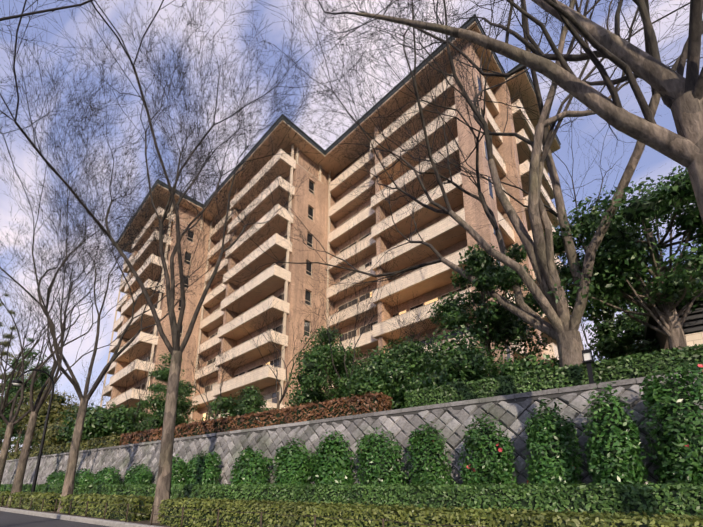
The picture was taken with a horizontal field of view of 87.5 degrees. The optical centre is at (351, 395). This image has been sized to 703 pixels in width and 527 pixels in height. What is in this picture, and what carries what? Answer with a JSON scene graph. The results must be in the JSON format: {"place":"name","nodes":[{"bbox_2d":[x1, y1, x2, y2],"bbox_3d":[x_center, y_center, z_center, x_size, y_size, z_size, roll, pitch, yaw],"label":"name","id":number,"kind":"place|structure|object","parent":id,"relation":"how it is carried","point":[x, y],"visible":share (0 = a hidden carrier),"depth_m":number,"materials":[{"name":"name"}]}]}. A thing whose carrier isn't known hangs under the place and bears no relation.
{"place":"outdoors","nodes":[
{"label":"outdoors","id":0,"kind":"place"},
{"bbox_2d":[6,412,37,506],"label":"tree trunk","id":1,"kind":"object","parent":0,"point":[17,485],"visible":0.75,"depth_m":19.82,"materials":[{"name":"brown plant"}]},
{"bbox_2d":[0,511,109,526],"bbox_3d":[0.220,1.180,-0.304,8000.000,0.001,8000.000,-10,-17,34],"label":"curb","id":2,"kind":"structure","parent":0,"point":[9,519],"depth_m":12.27,"materials":[{"name":"concrete"}]},
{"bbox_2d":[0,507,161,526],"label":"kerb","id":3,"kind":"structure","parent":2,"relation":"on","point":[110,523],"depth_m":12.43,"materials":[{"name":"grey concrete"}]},
{"bbox_2d":[0,0,294,258],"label":"street tree","id":4,"kind":"object","parent":2,"relation":"on","point":[36,12],"visible":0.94,"depth_m":11.62,"materials":[{"name":"brown plant"}]},
{"bbox_2d":[57,398,88,511],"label":"tree trunk","id":5,"kind":"object","parent":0,"point":[68,484],"visible":0.83,"depth_m":15.82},
{"bbox_2d":[0,506,175,526],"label":"curb","id":6,"kind":"structure","parent":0,"point":[146,522],"depth_m":11.91,"materials":[{"name":"grey concrete"}]},
{"bbox_2d":[0,423,13,485],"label":"tree trunk","id":7,"kind":"object","parent":6,"relation":"on","point":[6,443],"visible":0.96,"depth_m":22.42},
{"bbox_2d":[11,369,54,491],"bbox_3d":[-16.543,2.044,18.521,0.460,7.046,1.808,-10,-17,34],"label":"lamp post","id":8,"kind":"object","parent":6,"relation":"on","point":[43,436],"visible":0.9,"depth_m":19.06,"materials":[{"name":"black metal"}]},
{"bbox_2d":[0,292,76,406],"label":"street tree","id":9,"kind":"object","parent":6,"relation":"on","point":[26,333],"depth_m":32.47,"materials":[{"name":"brown plant"}]},
{"bbox_2d":[0,229,130,417],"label":"street tree","id":10,"kind":"object","parent":6,"relation":"on","point":[26,335],"depth_m":26.56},
{"bbox_2d":[0,75,187,413],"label":"street tree","id":11,"kind":"object","parent":6,"relation":"on","point":[78,266],"depth_m":21.68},
{"bbox_2d":[0,226,212,424],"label":"street tree","id":12,"kind":"object","parent":6,"relation":"on","point":[13,419],"depth_m":25.58,"materials":[{"name":"brown plant"}]},
{"bbox_2d":[0,14,284,399],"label":"street tree","id":13,"kind":"object","parent":6,"relation":"on","point":[96,191],"depth_m":17.92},
{"bbox_2d":[150,351,181,522],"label":"tree trunk","id":14,"kind":"object","parent":6,"relation":"on","point":[163,488],"visible":0.88,"depth_m":11.59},
{"bbox_2d":[0,0,457,355],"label":"street tree","id":15,"kind":"object","parent":6,"relation":"on","point":[197,156],"depth_m":13.81,"materials":[{"name":"brown plant"}]},
{"bbox_2d":[1,497,473,526],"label":"fence posts","id":16,"kind":"object","parent":6,"relation":"on","point":[152,513],"visible":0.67,"depth_m":11.09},
{"bbox_2d":[2,496,484,526],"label":"fence rope","id":17,"kind":"object","parent":16,"relation":"attached to","point":[257,512],"visible":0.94,"depth_m":7.96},
{"bbox_2d":[0,491,702,526],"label":"hedge","id":18,"kind":"object","parent":6,"relation":"on","point":[578,519],"depth_m":7.38,"materials":[{"name":"green plant"}]},
{"bbox_2d":[216,282,338,403],"bbox_3d":[-3.561,-2.849,21.677,7.036,7.102,6.534,-10,-17,34],"label":"garden tree","id":19,"kind":"object","parent":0,"point":[275,363],"depth_m":21.39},
{"bbox_2d":[145,207,437,420],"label":"building curtains","id":20,"kind":"object","parent":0,"point":[267,397],"depth_m":34.96,"materials":[{"name":"beige fabric"}]},
{"bbox_2d":[0,480,702,524],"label":"hedge","id":21,"kind":"object","parent":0,"point":[509,489],"depth_m":7.74,"materials":[{"name":"green plant"}]},
{"bbox_2d":[0,0,702,452],"label":"sky","id":22,"kind":"structure","parent":0,"point":[651,160],"materials":[{"name":"blue"}]},
{"bbox_2d":[294,217,454,389],"bbox_3d":[1.138,-3.484,18.573,5.930,7.478,8.258,-20,-24,55],"label":"garden tree","id":23,"kind":"object","parent":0,"point":[355,315],"depth_m":17.20,"materials":[{"name":"brown plant"}]},
{"bbox_2d":[107,0,702,367],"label":"bare tree","id":24,"kind":"object","parent":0,"point":[562,329],"depth_m":14.56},
{"bbox_2d":[304,0,702,167],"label":"street tree","id":25,"kind":"object","parent":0,"point":[660,77],"depth_m":5.90,"materials":[{"name":"brown plant"}]},
{"bbox_2d":[582,349,594,383],"bbox_3d":[5.806,-0.645,8.961,0.240,0.940,0.240,-10,-17,34],"label":"garden light","id":26,"kind":"object","parent":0,"point":[587,363],"depth_m":8.94,"materials":[{"name":"black metal"}]},
{"bbox_2d":[670,90,702,222],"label":"tree trunk","id":27,"kind":"object","parent":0,"point":[686,108],"visible":0.72,"depth_m":5.04,"materials":[{"name":"brown plant"}]},
{"label":"terrace","id":28,"kind":"structure","parent":0,"visible":0},
{"bbox_2d":[0,310,17,384],"bbox_3d":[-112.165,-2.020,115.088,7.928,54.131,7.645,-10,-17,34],"label":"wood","id":29,"kind":"object","parent":28,"relation":"on","point":[5,334],"depth_m":119.13,"materials":[{"name":"plant"}]},
{"bbox_2d":[0,352,29,451],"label":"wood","id":30,"kind":"object","parent":28,"relation":"on","point":[10,359],"depth_m":58.75,"materials":[{"name":"green plant"}]},
{"bbox_2d":[2,338,33,444],"bbox_3d":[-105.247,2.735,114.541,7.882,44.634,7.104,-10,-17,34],"label":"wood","id":31,"kind":"object","parent":28,"relation":"on","point":[25,363],"depth_m":117.80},
{"bbox_2d":[0,347,60,451],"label":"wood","id":32,"kind":"object","parent":28,"relation":"on","point":[39,382],"depth_m":48.90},
{"bbox_2d":[11,367,49,450],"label":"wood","id":33,"kind":"object","parent":28,"relation":"on","point":[15,441],"depth_m":64.73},
{"bbox_2d":[8,387,89,448],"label":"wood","id":34,"kind":"object","parent":28,"relation":"on","point":[55,410],"depth_m":40.27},
{"bbox_2d":[7,433,121,459],"bbox_3d":[-28.712,5.362,33.645,33.796,1.321,1.546,-10,-17,34],"label":"hedge","id":35,"kind":"object","parent":28,"relation":"on","point":[54,447],"depth_m":27.78,"materials":[{"name":"green plant"}]},
{"bbox_2d":[32,405,96,449],"bbox_3d":[-25.930,3.809,35.016,7.024,5.417,6.712,-10,-17,34],"label":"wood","id":36,"kind":"object","parent":28,"relation":"on","point":[50,439],"depth_m":33.07,"materials":[{"name":"green plant"}]},
{"bbox_2d":[55,353,126,412],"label":"garden tree","id":37,"kind":"object","parent":28,"relation":"on","point":[89,390],"visible":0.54,"depth_m":43.54,"materials":[{"name":"plant"}]},
{"bbox_2d":[55,402,149,444],"bbox_3d":[-19.856,3.259,31.367,7.652,5.181,8.611,-10,-17,34],"label":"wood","id":38,"kind":"object","parent":28,"relation":"on","point":[97,429],"depth_m":29.31,"materials":[{"name":"green plant"}]},
{"bbox_2d":[123,400,153,430],"bbox_3d":[-18.365,2.901,31.693,4.143,5.041,3.909,-10,-17,34],"label":"garden shrub","id":39,"kind":"object","parent":28,"relation":"on","point":[146,415],"depth_m":31.12,"materials":[{"name":"green plant"}]},
{"bbox_2d":[119,333,186,422],"bbox_3d":[-17.554,-1.356,30.928,6.878,8.589,6.337,-10,-17,34],"label":"garden tree","id":40,"kind":"object","parent":28,"relation":"on","point":[139,393],"depth_m":30.75,"materials":[{"name":"plant"}]},
{"bbox_2d":[137,352,199,430],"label":"evergreen","id":41,"kind":"object","parent":28,"relation":"on","point":[184,389],"depth_m":26.74,"materials":[{"name":"green plant"}]},
{"bbox_2d":[186,335,251,417],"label":"garden tree","id":42,"kind":"object","parent":28,"relation":"on","point":[222,370],"depth_m":22.64,"materials":[{"name":"plant"}]},
{"bbox_2d":[192,395,258,422],"bbox_3d":[-7.692,2.074,23.544,4.189,3.720,5.222,-10,-17,34],"label":"bush","id":43,"kind":"object","parent":28,"relation":"on","point":[213,403],"depth_m":22.65,"materials":[{"name":"green plant"}]},
{"bbox_2d":[225,385,281,416],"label":"evergreen","id":44,"kind":"object","parent":28,"relation":"on","point":[259,402],"depth_m":24.03,"materials":[{"name":"green plant"}]},
{"bbox_2d":[119,391,391,445],"bbox_3d":[-6.743,1.668,18.493,19.694,1.172,1.317,-10,-17,34],"label":"hedge","id":45,"kind":"object","parent":28,"relation":"on","point":[329,403],"depth_m":15.55,"materials":[{"name":"brown plant"}]},
{"bbox_2d":[284,326,369,406],"bbox_3d":[-0.958,-0.839,19.369,4.853,6.467,5.527,-10,-17,34],"label":"evergreen","id":46,"kind":"object","parent":28,"relation":"on","point":[319,356],"depth_m":18.70,"materials":[{"name":"green plant"}]},
{"bbox_2d":[111,42,547,423],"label":"building walls","id":47,"kind":"structure","parent":28,"relation":"on","point":[475,216],"depth_m":36.65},
{"bbox_2d":[136,155,473,418],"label":"windows","id":48,"kind":"structure","parent":47,"relation":"in","point":[345,336],"depth_m":36.25,"materials":[{"name":"black glass"}]},
{"bbox_2d":[104,87,570,411],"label":"building slabs","id":49,"kind":"structure","parent":47,"relation":"attached to","point":[273,284],"depth_m":36.16,"materials":[{"name":"beige concrete"}]},
{"bbox_2d":[100,73,561,422],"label":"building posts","id":50,"kind":"object","parent":49,"relation":"on","point":[155,329],"visible":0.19,"depth_m":38.04,"materials":[{"name":"beige concrete"}]},
{"bbox_2d":[102,74,572,418],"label":"balcony parapets","id":51,"kind":"object","parent":49,"relation":"on","point":[447,224],"visible":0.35,"depth_m":35.36,"materials":[{"name":"beige concrete"}]},
{"bbox_2d":[118,23,559,252],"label":"roof soffit","id":52,"kind":"structure","parent":47,"relation":"attached to","point":[333,164],"depth_m":38.34,"materials":[{"name":"brown wood"}]},
{"bbox_2d":[119,14,560,238],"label":"roof fascia","id":53,"kind":"structure","parent":47,"relation":"attached to","point":[399,85],"depth_m":37.42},
{"bbox_2d":[118,21,557,242],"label":"roof trim","id":54,"kind":"structure","parent":53,"relation":"attached to","point":[356,127],"depth_m":37.23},
{"bbox_2d":[178,75,510,386],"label":"windows","id":55,"kind":"structure","parent":47,"relation":"in","point":[307,293],"depth_m":37.34,"materials":[{"name":"black glass"}]},
{"bbox_2d":[333,355,422,409],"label":"evergreen","id":56,"kind":"object","parent":28,"relation":"on","point":[366,378],"depth_m":15.06,"materials":[{"name":"green plant"}]},
{"bbox_2d":[355,332,438,401],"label":"evergreen","id":57,"kind":"object","parent":28,"relation":"on","point":[400,352],"depth_m":16.30,"materials":[{"name":"green plant"}]},
{"bbox_2d":[393,378,429,408],"bbox_3d":[3.279,0.328,15.746,4.299,2.485,4.134,-10,-17,34],"label":"garden shrub","id":58,"kind":"object","parent":28,"relation":"on","point":[404,389],"visible":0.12,"depth_m":14.72,"materials":[{"name":"green plant"}]},
{"bbox_2d":[383,300,446,352],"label":"garden tree","id":59,"kind":"object","parent":28,"relation":"on","point":[413,329],"visible":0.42,"depth_m":18.95,"materials":[{"name":"green plant"}]},
{"bbox_2d":[407,323,513,390],"bbox_3d":[3.808,-0.802,13.299,3.656,3.525,3.833,-10,-17,34],"label":"evergreen","id":60,"kind":"object","parent":28,"relation":"on","point":[444,356],"depth_m":12.69,"materials":[{"name":"green plant"}]},
{"bbox_2d":[427,242,552,371],"bbox_3d":[5.695,-2.437,15.590,5.213,7.779,5.632,-10,-17,34],"label":"evergreen","id":61,"kind":"object","parent":28,"relation":"on","point":[491,277],"depth_m":14.76,"materials":[{"name":"green plant"}]},
{"bbox_2d":[307,0,676,334],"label":"garden tree","id":62,"kind":"object","parent":28,"relation":"on","point":[480,175],"depth_m":17.96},
{"bbox_2d":[490,353,559,378],"bbox_3d":[5.794,-0.278,12.374,3.336,2.072,3.514,-10,-17,34],"label":"garden shrub","id":63,"kind":"object","parent":28,"relation":"on","point":[505,367],"depth_m":11.70,"materials":[{"name":"green plant"}]},
{"bbox_2d":[404,344,702,407],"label":"hedge","id":64,"kind":"object","parent":28,"relation":"on","point":[618,362],"depth_m":9.67,"materials":[{"name":"green plant"}]},
{"bbox_2d":[546,173,696,360],"bbox_3d":[20.308,-8.302,27.243,11.581,17.354,12.625,-10,-17,34],"label":"garden tree","id":65,"kind":"object","parent":28,"relation":"on","point":[627,223],"depth_m":27.25,"materials":[{"name":"brown plant"}]},
{"bbox_2d":[584,276,659,360],"bbox_3d":[12.647,-1.977,15.494,4.614,6.842,4.657,-10,-17,34],"label":"evergreen","id":66,"kind":"object","parent":28,"relation":"on","point":[622,342],"depth_m":15.43,"materials":[{"name":"green plant"}]},
{"bbox_2d":[544,165,702,349],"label":"evergreen","id":67,"kind":"object","parent":28,"relation":"on","point":[664,198],"depth_m":10.75,"materials":[{"name":"green plant"}]},
{"bbox_2d":[664,331,702,349],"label":"wall","id":68,"kind":"structure","parent":28,"relation":"on","point":[692,339],"depth_m":11.62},
{"bbox_2d":[643,293,702,351],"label":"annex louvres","id":69,"kind":"object","parent":68,"relation":"on","point":[693,322],"visible":0.14,"depth_m":11.78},
{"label":"bed soil","id":70,"kind":"structure","parent":0,"visible":0},
{"bbox_2d":[45,470,65,486],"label":"camellia","id":71,"kind":"object","parent":70,"relation":"on","point":[52,478],"depth_m":24.04,"materials":[{"name":"green plant"}]},
{"bbox_2d":[74,468,94,484],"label":"camellia","id":72,"kind":"object","parent":70,"relation":"on","point":[88,475],"depth_m":21.76,"materials":[{"name":"green plant"}]},
{"bbox_2d":[93,466,120,484],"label":"camellia","id":73,"kind":"object","parent":70,"relation":"on","point":[99,475],"depth_m":19.97,"materials":[{"name":"green plant"}]},
{"bbox_2d":[121,462,152,484],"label":"camellia","id":74,"kind":"object","parent":70,"relation":"on","point":[132,479],"depth_m":18.00,"materials":[{"name":"green plant"}]},
{"bbox_2d":[156,454,189,484],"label":"camellia","id":75,"kind":"object","parent":70,"relation":"on","point":[180,467],"depth_m":16.05,"materials":[{"name":"green plant"}]},
{"bbox_2d":[183,450,221,484],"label":"camellia","id":76,"kind":"object","parent":70,"relation":"on","point":[212,473],"depth_m":15.02,"materials":[{"name":"green plant"}]},
{"bbox_2d":[230,445,273,486],"bbox_3d":[-3.759,3.126,13.535,2.031,2.543,1.054,-10,-17,34],"label":"camellia","id":77,"kind":"object","parent":70,"relation":"on","point":[244,458],"depth_m":13.34,"materials":[{"name":"green plant"}]},
{"bbox_2d":[272,437,313,487],"bbox_3d":[-1.926,2.747,12.322,1.792,2.704,1.105,-10,-17,34],"label":"camellia","id":78,"kind":"object","parent":70,"relation":"on","point":[302,456],"depth_m":12.10,"materials":[{"name":"green plant"}]},
{"bbox_2d":[311,430,355,488],"bbox_3d":[-0.567,2.447,11.375,1.664,2.839,1.046,-10,-17,34],"label":"camellia","id":79,"kind":"object","parent":70,"relation":"on","point":[342,473],"depth_m":11.21,"materials":[{"name":"green plant"}]},
{"bbox_2d":[1,379,702,490],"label":"retaining wall stones","id":80,"kind":"object","parent":70,"relation":"on","point":[104,459],"visible":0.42,"depth_m":11.28,"materials":[{"name":"grey stone"}]},
{"bbox_2d":[6,371,700,462],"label":"wall coping","id":81,"kind":"object","parent":80,"relation":"on","point":[548,391],"depth_m":11.03,"materials":[{"name":"grey concrete"}]},
{"bbox_2d":[45,384,702,483],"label":"retaining wall joints","id":82,"kind":"object","parent":70,"relation":"on","point":[437,434],"depth_m":10.24,"materials":[{"name":"grey concrete"}]},
{"bbox_2d":[353,426,408,488],"bbox_3d":[0.827,2.238,10.419,1.746,2.792,1.030,-10,-17,34],"label":"camellia","id":83,"kind":"object","parent":70,"relation":"on","point":[366,444],"depth_m":10.27,"materials":[{"name":"green plant"}]},
{"bbox_2d":[405,418,453,488],"bbox_3d":[2.052,2.005,9.590,1.334,2.852,1.012,-10,-17,34],"label":"camellia","id":84,"kind":"object","parent":70,"relation":"on","point":[442,478],"depth_m":9.48,"materials":[{"name":"green plant"}]},
{"bbox_2d":[458,413,518,489],"bbox_3d":[3.237,1.771,8.748,1.400,2.907,1.011,-10,-17,34],"label":"camellia","id":85,"kind":"object","parent":70,"relation":"on","point":[504,470],"depth_m":8.62,"materials":[{"name":"green plant"}]},
{"bbox_2d":[523,396,584,489],"bbox_3d":[4.403,1.520,7.981,1.190,3.030,1.040,-10,-17,34],"label":"camellia","id":86,"kind":"object","parent":70,"relation":"on","point":[537,473],"depth_m":7.86,"materials":[{"name":"green plant"}]},
{"bbox_2d":[580,381,648,490],"bbox_3d":[5.301,1.271,7.392,1.071,3.235,1.014,-10,-17,34],"label":"camellia","id":87,"kind":"object","parent":70,"relation":"on","point":[633,468],"depth_m":7.28,"materials":[{"name":"green plant"}]},
{"bbox_2d":[639,357,702,490],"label":"camellia","id":88,"kind":"object","parent":70,"relation":"on","point":[653,392],"depth_m":6.78,"materials":[{"name":"green plant"}]}
]}

